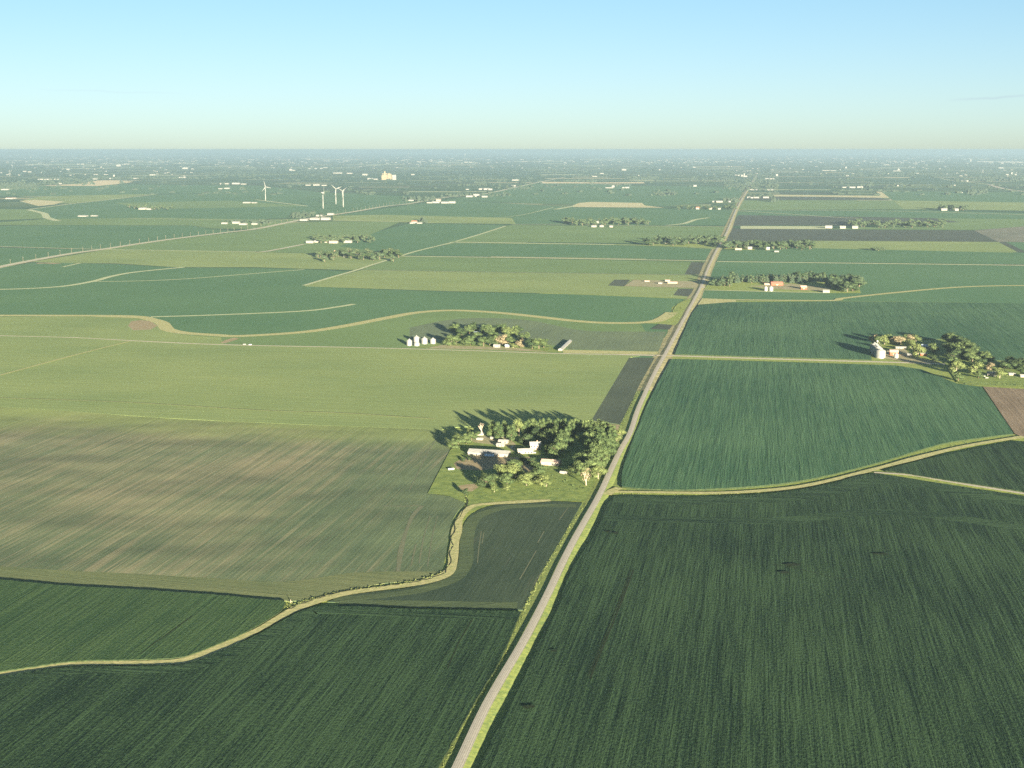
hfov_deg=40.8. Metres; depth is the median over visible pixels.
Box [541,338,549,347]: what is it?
tree
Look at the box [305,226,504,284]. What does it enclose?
grass strip
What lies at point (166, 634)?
wheel track
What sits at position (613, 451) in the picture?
tree
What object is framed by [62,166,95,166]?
field
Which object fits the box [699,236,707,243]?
tree
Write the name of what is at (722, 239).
tree
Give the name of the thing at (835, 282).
tree
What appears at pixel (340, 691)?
field
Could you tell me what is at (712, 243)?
tree
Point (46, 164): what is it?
field
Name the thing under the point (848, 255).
field
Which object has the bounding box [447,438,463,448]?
tree
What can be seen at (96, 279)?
grass strip
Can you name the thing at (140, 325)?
field
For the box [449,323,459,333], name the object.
tree
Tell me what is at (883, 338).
tree
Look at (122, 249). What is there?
grass strip
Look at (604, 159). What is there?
field
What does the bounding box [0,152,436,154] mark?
hills
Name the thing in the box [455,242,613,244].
grass strip
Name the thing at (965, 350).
tree
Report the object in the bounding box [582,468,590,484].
dead tree
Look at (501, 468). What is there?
tree
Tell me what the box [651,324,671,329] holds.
field
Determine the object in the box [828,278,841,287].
tree
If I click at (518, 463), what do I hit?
tree
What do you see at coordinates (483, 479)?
tree
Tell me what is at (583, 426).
tree
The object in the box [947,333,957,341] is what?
tree
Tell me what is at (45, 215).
grass strip
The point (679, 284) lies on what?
farmyard
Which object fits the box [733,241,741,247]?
tree
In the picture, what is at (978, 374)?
tree
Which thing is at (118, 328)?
field
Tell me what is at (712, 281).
tree
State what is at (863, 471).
grass strip
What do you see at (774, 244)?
tree
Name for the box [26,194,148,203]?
field
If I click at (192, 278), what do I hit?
grass strip
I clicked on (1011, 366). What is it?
tree
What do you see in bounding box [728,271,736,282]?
tree
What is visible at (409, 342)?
grain bin
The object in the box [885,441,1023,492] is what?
field
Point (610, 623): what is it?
wheel track
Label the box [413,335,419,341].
grain bin
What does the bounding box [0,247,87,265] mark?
field
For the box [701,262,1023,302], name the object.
field
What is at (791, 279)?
tree
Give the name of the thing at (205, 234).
road verge
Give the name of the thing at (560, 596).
ditch weeds
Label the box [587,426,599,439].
tree
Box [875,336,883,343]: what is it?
tree
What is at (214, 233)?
gravel road
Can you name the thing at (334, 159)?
field
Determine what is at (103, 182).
field
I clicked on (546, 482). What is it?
tree
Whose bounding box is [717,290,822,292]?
grass strip
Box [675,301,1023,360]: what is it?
field
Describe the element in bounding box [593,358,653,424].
field
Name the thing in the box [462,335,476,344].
tree
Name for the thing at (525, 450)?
house wing
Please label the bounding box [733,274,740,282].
tree
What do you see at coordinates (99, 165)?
field
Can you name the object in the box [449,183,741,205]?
field
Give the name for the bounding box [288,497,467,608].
creek
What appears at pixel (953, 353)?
tree
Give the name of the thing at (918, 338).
tree
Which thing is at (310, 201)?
field
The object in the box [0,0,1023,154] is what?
sky
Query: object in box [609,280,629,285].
field
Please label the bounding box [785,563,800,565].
bare patch
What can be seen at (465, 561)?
headland
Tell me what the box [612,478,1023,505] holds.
headland
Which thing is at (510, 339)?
tree
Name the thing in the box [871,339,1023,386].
farmyard
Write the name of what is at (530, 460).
tree
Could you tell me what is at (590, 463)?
tree
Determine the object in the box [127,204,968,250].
distant tree belts
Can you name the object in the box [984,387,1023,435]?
field
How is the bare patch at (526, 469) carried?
on the farmyard at (447, 482)
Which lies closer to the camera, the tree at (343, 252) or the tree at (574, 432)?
the tree at (574, 432)
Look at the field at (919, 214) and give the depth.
6006.52 m
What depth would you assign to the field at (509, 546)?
961.48 m
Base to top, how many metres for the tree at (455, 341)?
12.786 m
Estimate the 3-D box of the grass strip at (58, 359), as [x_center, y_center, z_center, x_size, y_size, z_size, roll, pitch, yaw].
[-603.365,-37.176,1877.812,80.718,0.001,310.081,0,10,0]
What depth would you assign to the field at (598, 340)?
2096.74 m
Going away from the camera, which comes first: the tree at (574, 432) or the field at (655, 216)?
the tree at (574, 432)
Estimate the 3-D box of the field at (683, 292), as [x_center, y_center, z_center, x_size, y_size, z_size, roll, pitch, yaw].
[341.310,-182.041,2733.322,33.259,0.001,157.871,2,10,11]
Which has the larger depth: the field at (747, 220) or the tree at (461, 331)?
the field at (747, 220)
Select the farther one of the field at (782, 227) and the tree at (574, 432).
the field at (782, 227)
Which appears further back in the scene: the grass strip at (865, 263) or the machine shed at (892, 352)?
the grass strip at (865, 263)
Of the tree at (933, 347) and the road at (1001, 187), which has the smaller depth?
the tree at (933, 347)
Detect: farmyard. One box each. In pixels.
[410,343,562,352]
[428,430,616,511]
[429,345,546,351]
[472,435,515,451]
[625,280,696,287]
[641,243,716,247]
[705,282,860,292]
[724,247,754,249]
[753,284,830,290]
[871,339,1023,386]
[885,349,937,362]
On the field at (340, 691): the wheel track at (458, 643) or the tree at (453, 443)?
the wheel track at (458, 643)
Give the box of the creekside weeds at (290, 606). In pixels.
[41,496,466,669]
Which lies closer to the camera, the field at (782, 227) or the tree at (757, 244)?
the tree at (757, 244)
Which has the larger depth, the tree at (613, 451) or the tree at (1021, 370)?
the tree at (1021, 370)
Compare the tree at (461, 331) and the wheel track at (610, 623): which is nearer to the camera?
the wheel track at (610, 623)
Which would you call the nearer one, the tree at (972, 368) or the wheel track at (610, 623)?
the wheel track at (610, 623)
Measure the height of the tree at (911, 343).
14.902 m
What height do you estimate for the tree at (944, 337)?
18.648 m
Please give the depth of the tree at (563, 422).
1369.15 m
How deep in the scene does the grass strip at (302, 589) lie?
901.57 m
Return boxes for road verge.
[1,177,564,267]
[439,194,746,767]
[637,187,749,390]
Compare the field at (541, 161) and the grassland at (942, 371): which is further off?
the field at (541, 161)
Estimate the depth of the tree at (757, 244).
3936.75 m
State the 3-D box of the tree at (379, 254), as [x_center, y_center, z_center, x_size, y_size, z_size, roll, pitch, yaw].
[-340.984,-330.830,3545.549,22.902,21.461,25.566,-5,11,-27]
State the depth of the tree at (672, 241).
4058.48 m
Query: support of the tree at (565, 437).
on the farmyard at (447, 482)
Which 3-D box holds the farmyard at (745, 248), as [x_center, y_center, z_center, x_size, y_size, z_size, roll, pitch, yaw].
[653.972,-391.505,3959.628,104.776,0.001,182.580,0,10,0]
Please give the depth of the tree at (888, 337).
2017.63 m
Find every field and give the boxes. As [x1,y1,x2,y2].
[0,184,314,195]
[0,209,42,219]
[0,218,297,228]
[0,225,230,248]
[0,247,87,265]
[0,262,684,357]
[0,317,223,343]
[0,336,636,429]
[0,407,464,601]
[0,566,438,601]
[0,579,285,671]
[0,606,520,767]
[21,200,61,205]
[25,164,68,164]
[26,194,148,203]
[33,192,440,219]
[34,250,390,269]
[41,311,658,353]
[46,180,130,185]
[60,168,109,168]
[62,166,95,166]
[84,165,115,165]
[113,221,398,253]
[118,201,298,208]
[128,320,156,329]
[130,175,210,175]
[201,166,252,166]
[221,338,238,342]
[251,174,296,174]
[307,159,360,159]
[307,270,698,297]
[328,501,581,609]
[333,215,515,223]
[334,200,732,224]
[340,223,503,254]
[364,256,696,274]
[407,243,710,259]
[409,191,486,191]
[410,318,665,350]
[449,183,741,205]
[450,165,503,165]
[460,225,723,242]
[479,474,1023,767]
[513,161,562,161]
[542,174,577,174]
[542,182,643,182]
[546,178,625,178]
[555,165,610,165]
[573,202,662,207]
[585,159,624,159]
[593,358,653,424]
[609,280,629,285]
[621,359,1012,490]
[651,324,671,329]
[674,289,692,295]
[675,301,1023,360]
[685,262,704,274]
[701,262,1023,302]
[717,248,1023,263]
[727,228,997,241]
[733,200,902,209]
[733,215,955,225]
[736,210,1023,218]
[740,226,825,228]
[752,196,887,199]
[774,191,888,197]
[794,241,1015,252]
[836,218,1023,229]
[881,191,1023,201]
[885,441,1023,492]
[893,200,1023,210]
[974,226,1023,241]
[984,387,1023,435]
[999,242,1023,251]
[1007,242,1023,250]
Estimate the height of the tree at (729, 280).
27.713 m
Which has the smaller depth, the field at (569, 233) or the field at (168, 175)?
the field at (569, 233)
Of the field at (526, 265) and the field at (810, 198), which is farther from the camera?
the field at (810, 198)
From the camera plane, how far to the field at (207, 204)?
7093.92 m
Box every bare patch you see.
[454,456,529,469]
[459,484,477,490]
[519,466,533,472]
[522,705,534,707]
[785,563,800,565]
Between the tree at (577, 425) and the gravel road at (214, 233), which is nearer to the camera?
the tree at (577, 425)
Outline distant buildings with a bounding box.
[0,155,1023,175]
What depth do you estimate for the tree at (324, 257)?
3463.95 m
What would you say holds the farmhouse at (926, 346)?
on the grassland at (942, 371)
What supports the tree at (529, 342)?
on the farmyard at (549, 349)
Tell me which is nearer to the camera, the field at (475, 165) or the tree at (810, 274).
the tree at (810, 274)
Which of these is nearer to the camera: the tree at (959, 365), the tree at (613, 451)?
the tree at (613, 451)
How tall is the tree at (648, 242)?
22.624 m
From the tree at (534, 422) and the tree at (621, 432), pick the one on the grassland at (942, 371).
the tree at (621, 432)
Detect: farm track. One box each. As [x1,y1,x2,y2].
[262,244,304,251]
[874,472,1023,493]
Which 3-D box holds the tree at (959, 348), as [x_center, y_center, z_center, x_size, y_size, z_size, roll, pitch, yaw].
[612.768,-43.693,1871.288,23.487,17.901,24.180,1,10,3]
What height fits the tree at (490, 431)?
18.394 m
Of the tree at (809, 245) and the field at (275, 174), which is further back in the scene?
the field at (275, 174)
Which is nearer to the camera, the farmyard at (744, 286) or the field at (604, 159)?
the farmyard at (744, 286)
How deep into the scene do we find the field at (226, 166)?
22873.62 m
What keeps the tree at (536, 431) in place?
on the farmyard at (447, 482)
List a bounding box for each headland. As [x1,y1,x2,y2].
[0,609,516,683]
[0,611,276,668]
[334,504,575,602]
[338,600,517,609]
[604,509,1023,530]
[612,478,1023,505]
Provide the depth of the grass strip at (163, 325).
2266.25 m
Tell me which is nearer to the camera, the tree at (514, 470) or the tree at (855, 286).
the tree at (514, 470)
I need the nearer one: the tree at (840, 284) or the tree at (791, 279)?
the tree at (840, 284)
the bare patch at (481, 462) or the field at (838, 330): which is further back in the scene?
the field at (838, 330)
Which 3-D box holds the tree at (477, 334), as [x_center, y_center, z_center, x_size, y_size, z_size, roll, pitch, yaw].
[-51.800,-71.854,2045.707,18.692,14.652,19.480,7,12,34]
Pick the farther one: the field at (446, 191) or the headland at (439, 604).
the field at (446, 191)
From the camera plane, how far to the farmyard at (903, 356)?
1865.33 m
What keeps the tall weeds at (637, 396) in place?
on the grassland at (942, 371)
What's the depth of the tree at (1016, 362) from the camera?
1763.50 m
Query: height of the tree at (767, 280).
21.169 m
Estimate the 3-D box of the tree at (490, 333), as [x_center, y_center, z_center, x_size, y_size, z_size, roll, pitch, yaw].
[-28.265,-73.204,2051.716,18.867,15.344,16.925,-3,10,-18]
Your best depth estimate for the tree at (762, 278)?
2912.69 m
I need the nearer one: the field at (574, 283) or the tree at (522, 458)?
the tree at (522, 458)
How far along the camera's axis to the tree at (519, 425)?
1358.43 m
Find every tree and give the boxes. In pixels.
[321,255,327,260]
[330,253,337,259]
[341,249,348,257]
[376,252,383,259]
[390,254,397,261]
[395,250,402,257]
[441,334,459,345]
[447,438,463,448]
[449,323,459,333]
[452,338,461,344]
[452,434,464,444]
[456,328,469,335]
[460,433,473,443]
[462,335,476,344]
[462,488,468,494]
[463,324,474,332]
[466,432,477,440]
[470,322,479,331]
[472,332,481,339]
[476,473,495,486]
[477,336,489,345]
[480,324,489,333]
[486,324,497,331]
[486,336,496,345]
[486,420,495,436]
[487,330,498,335]
[487,474,498,484]
[491,485,497,491]
[493,422,504,439]
[493,464,508,475]
[494,324,502,332]
[494,335,507,344]
[497,472,514,483]
[498,324,506,332]
[500,420,507,437]
[502,326,514,334]
[504,459,522,466]
[505,335,516,343]
[505,463,524,477]
[506,424,517,440]
[510,325,518,335]
[513,419,525,435]
[515,339,524,346]
[517,473,533,485]
[518,333,527,339]
[518,433,532,444]
[518,456,528,462]
[521,419,531,434]
[525,338,539,348]
[526,457,535,464]
[528,467,546,481]
[529,418,539,436]
[530,461,546,468]
[531,426,540,439]
[532,338,546,348]
[533,475,548,485]
[535,429,555,444]
[539,418,546,432]
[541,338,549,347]
[542,479,551,486]
[544,444,549,453]
[545,417,552,429]
[547,439,568,457]
[550,429,557,442]
[551,418,560,431]
[556,433,574,451]
[557,427,574,440]
[559,418,566,429]
[567,422,577,437]
[567,460,582,472]
[572,452,589,462]
[573,418,581,432]
[573,460,590,475]
[578,431,595,446]
[579,419,587,431]
[579,458,602,475]
[581,446,594,456]
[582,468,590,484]
[584,438,595,450]
[586,419,594,430]
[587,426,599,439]
[587,447,602,465]
[589,438,608,454]
[591,465,608,478]
[593,419,600,426]
[593,428,616,442]
[595,447,609,466]
[597,439,617,456]
[600,420,609,434]
[606,423,616,432]
[606,432,619,448]
[615,434,622,443]
[616,429,625,434]
[645,239,653,244]
[668,238,676,244]
[692,237,698,243]
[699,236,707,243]
[709,239,716,245]
[709,278,716,285]
[715,278,724,285]
[718,235,725,242]
[721,240,731,247]
[727,274,731,286]
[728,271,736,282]
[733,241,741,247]
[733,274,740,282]
[749,275,754,282]
[754,242,761,248]
[754,275,759,282]
[760,273,764,282]
[762,243,769,249]
[764,274,769,282]
[770,241,777,248]
[772,275,779,281]
[776,241,784,248]
[779,273,783,282]
[788,275,794,282]
[795,273,801,282]
[805,242,814,248]
[805,270,812,279]
[811,273,822,281]
[820,274,826,281]
[825,277,836,287]
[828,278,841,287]
[831,279,839,289]
[837,281,849,289]
[841,274,850,281]
[843,283,853,291]
[849,281,859,290]
[851,275,867,286]
[868,335,877,341]
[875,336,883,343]
[879,335,889,343]
[886,333,893,340]
[890,336,899,344]
[896,336,905,344]
[906,334,915,340]
[907,339,916,348]
[912,334,921,341]
[912,343,925,356]
[927,343,938,352]
[929,355,938,360]
[941,332,954,341]
[942,342,953,351]
[944,349,961,360]
[946,357,961,366]
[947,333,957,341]
[947,344,963,351]
[948,360,966,372]
[949,336,967,342]
[952,372,963,380]
[954,341,965,346]
[955,345,966,355]
[957,348,976,358]
[964,340,976,347]
[964,350,980,360]
[966,344,979,350]
[966,361,983,373]
[970,358,987,368]
[973,371,983,377]
[975,351,989,358]
[980,352,994,360]
[985,362,994,369]
[993,367,1008,377]
[996,362,1010,370]
[1000,359,1014,368]
[1005,356,1014,360]
[1009,358,1023,368]
[1017,366,1023,373]
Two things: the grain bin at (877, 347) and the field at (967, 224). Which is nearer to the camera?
the grain bin at (877, 347)
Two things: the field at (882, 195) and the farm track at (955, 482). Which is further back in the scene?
the field at (882, 195)
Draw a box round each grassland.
[22,293,1023,711]
[563,350,657,354]
[652,298,690,324]
[698,298,735,304]
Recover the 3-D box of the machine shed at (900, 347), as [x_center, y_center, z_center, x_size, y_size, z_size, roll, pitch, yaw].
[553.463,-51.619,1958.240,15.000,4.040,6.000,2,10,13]
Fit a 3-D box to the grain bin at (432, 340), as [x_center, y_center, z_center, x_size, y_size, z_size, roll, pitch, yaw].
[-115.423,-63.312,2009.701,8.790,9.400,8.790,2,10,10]
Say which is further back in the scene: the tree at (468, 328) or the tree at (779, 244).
the tree at (779, 244)
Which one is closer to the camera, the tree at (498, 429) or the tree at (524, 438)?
the tree at (524, 438)
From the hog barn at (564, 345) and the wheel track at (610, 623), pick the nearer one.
the wheel track at (610, 623)
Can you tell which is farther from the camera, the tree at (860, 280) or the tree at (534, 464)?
the tree at (860, 280)
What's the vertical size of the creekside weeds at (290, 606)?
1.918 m
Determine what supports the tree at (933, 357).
on the farmyard at (903, 356)
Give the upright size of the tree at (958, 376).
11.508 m
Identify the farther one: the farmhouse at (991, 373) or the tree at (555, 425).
the farmhouse at (991, 373)
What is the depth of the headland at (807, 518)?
1053.83 m
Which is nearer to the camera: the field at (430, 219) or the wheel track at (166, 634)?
the wheel track at (166, 634)
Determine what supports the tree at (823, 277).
on the field at (883, 278)
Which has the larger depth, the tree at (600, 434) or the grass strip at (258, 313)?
the grass strip at (258, 313)
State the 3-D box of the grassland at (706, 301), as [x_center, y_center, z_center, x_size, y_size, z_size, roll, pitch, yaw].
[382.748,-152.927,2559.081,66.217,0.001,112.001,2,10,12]
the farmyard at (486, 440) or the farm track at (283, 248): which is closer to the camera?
the farmyard at (486, 440)
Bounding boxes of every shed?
[496,443,504,446]
[540,459,561,465]
[889,350,898,354]
[895,346,905,348]
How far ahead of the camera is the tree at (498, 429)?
1339.53 m
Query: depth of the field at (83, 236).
4592.27 m
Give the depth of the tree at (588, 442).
1266.56 m
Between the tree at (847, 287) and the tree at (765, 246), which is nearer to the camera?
the tree at (847, 287)
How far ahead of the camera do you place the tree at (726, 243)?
3934.41 m
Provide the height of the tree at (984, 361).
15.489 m
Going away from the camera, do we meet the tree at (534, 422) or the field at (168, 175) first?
the tree at (534, 422)
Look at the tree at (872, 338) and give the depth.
2017.58 m
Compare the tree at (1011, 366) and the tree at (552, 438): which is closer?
the tree at (552, 438)
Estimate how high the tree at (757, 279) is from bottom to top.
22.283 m
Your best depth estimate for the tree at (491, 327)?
2114.64 m
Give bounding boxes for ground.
[0,154,1023,293]
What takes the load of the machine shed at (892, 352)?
on the farmyard at (903, 356)
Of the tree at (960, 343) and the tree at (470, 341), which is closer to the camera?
the tree at (960, 343)
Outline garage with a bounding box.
[498,439,508,443]
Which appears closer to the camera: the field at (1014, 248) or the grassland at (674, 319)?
the grassland at (674, 319)
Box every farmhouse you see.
[529,440,540,449]
[921,344,930,349]
[986,371,995,375]
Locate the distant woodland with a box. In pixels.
[0,155,1023,223]
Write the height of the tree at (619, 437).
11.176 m
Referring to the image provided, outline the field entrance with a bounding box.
[604,487,622,494]
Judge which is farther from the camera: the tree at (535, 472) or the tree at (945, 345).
the tree at (945, 345)
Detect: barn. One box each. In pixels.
[467,448,510,456]
[558,340,571,350]
[770,282,782,284]
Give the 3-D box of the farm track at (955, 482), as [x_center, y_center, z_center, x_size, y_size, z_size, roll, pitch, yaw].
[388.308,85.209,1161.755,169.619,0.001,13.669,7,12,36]
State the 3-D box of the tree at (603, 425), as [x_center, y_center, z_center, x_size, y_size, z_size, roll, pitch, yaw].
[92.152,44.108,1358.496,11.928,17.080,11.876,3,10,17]
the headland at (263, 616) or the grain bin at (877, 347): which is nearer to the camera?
the headland at (263, 616)
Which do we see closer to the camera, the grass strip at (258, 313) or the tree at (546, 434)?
the tree at (546, 434)
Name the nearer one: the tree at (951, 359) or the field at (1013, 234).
the tree at (951, 359)
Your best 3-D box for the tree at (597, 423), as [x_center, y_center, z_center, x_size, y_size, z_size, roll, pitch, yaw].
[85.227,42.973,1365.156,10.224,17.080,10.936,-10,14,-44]
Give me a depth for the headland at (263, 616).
771.56 m
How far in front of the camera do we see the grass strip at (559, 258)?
3575.28 m
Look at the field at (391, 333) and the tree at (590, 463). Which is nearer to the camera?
the tree at (590, 463)
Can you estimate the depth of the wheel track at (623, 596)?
820.33 m
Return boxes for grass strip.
[0,246,246,251]
[0,267,183,289]
[0,310,677,336]
[0,499,550,675]
[1,341,128,374]
[18,398,431,418]
[29,210,60,220]
[33,194,155,208]
[93,269,304,281]
[94,316,158,321]
[151,304,354,316]
[260,200,304,205]
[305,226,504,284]
[398,270,677,274]
[412,256,706,260]
[452,241,715,248]
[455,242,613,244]
[583,224,727,226]
[615,436,1023,493]
[673,218,704,224]
[717,261,1023,265]
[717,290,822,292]
[735,285,1023,300]
[748,211,842,217]
[822,210,1022,214]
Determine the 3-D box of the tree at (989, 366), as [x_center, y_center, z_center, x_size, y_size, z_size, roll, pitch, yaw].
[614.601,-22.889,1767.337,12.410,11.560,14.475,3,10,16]
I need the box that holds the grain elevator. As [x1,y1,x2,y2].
[381,171,395,179]
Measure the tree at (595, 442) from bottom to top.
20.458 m
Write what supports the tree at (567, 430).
on the farmyard at (447, 482)
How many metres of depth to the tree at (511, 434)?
1333.30 m
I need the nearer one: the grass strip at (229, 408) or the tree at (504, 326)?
the grass strip at (229, 408)
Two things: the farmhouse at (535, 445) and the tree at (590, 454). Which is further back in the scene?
the farmhouse at (535, 445)
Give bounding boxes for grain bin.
[407,339,411,345]
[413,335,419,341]
[421,337,427,343]
[430,338,435,343]
[874,345,882,355]
[875,348,885,358]
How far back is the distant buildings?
34404.83 m
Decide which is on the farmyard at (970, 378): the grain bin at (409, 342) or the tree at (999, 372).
the tree at (999, 372)
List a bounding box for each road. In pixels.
[0,177,563,267]
[0,335,655,355]
[451,191,746,767]
[673,355,945,364]
[987,184,1023,191]
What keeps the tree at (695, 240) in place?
on the farmyard at (697, 245)
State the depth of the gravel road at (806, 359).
1857.59 m
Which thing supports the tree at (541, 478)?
on the farmyard at (447, 482)
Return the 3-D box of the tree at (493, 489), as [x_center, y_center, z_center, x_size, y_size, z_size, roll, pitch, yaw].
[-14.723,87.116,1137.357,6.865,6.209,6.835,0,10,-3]
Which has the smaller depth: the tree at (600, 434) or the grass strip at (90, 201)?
the tree at (600, 434)
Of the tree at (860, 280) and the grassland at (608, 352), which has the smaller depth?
the grassland at (608, 352)
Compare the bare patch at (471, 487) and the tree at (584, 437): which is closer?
the bare patch at (471, 487)
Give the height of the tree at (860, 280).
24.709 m
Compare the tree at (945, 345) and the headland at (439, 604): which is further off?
the tree at (945, 345)
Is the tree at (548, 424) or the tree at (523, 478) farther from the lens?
the tree at (548, 424)
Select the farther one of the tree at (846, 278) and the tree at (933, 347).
the tree at (846, 278)
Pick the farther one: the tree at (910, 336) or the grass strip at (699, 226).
the grass strip at (699, 226)
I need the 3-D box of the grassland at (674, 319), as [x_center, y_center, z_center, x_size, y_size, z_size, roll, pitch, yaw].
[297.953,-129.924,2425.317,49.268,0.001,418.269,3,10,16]
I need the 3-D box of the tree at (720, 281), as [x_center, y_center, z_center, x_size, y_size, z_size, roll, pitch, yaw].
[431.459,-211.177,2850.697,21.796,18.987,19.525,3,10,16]
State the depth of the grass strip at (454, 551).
847.21 m
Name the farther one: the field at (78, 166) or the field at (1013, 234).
the field at (78, 166)
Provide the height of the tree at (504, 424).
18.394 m
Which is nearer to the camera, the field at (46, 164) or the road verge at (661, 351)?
the road verge at (661, 351)
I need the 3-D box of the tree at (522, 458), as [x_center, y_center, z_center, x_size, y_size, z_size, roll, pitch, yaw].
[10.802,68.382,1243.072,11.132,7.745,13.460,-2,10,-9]
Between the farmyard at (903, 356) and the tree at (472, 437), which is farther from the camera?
the farmyard at (903, 356)
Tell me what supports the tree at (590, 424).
on the farmyard at (447, 482)
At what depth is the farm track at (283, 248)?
3935.68 m
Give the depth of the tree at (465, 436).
1323.31 m
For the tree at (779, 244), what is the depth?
3902.14 m
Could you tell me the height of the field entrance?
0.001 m
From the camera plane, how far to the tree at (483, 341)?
1977.32 m
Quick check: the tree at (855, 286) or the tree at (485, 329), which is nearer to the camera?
the tree at (485, 329)
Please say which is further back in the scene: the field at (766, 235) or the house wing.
the field at (766, 235)
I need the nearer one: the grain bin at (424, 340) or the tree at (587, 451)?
the tree at (587, 451)
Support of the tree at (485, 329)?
on the field at (391, 333)
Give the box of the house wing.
[517,448,533,453]
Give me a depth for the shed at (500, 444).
1311.78 m
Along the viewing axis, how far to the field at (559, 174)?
15582.66 m
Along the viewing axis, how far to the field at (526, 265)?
3366.01 m
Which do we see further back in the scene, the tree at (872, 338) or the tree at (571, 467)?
the tree at (872, 338)
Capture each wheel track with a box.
[141,616,191,653]
[396,505,423,571]
[409,435,439,489]
[410,544,416,565]
[419,516,429,562]
[427,516,437,565]
[447,620,471,667]
[588,570,630,675]
[589,570,633,677]
[773,564,857,580]
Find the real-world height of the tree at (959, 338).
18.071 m
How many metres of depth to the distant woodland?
11588.83 m
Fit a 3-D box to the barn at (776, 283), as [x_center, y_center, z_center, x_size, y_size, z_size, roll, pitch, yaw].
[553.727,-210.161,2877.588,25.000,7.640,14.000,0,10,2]
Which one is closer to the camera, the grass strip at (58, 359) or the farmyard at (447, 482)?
the farmyard at (447, 482)
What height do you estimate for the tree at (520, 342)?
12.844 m
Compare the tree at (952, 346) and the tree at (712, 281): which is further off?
the tree at (712, 281)
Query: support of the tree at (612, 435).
on the farmyard at (447, 482)
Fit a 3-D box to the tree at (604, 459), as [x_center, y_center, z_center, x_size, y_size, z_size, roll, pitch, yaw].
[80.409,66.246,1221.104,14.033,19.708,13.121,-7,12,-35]
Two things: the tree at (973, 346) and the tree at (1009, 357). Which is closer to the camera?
the tree at (1009, 357)
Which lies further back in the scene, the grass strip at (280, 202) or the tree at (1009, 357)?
the grass strip at (280, 202)
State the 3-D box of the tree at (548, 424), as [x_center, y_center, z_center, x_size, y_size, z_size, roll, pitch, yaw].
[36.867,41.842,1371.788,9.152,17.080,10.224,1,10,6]
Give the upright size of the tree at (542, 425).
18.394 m
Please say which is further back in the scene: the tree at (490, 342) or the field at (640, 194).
the field at (640, 194)
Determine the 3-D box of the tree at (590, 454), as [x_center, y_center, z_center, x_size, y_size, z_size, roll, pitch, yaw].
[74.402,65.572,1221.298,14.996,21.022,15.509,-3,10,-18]
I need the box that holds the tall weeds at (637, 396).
[468,301,1019,501]
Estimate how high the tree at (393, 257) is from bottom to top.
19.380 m
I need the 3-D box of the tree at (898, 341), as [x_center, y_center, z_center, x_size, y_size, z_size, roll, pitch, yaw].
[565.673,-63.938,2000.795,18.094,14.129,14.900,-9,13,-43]
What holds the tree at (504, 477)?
on the farmyard at (447, 482)
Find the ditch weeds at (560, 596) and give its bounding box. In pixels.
[443,436,1013,766]
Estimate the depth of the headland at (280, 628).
784.00 m
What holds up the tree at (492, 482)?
on the farmyard at (447, 482)
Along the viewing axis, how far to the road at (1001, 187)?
10241.60 m
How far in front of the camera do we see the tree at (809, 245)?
3907.05 m
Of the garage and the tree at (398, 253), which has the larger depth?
the tree at (398, 253)
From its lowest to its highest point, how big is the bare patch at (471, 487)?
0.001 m
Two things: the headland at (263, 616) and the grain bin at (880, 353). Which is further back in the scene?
the grain bin at (880, 353)
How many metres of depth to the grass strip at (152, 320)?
2320.16 m

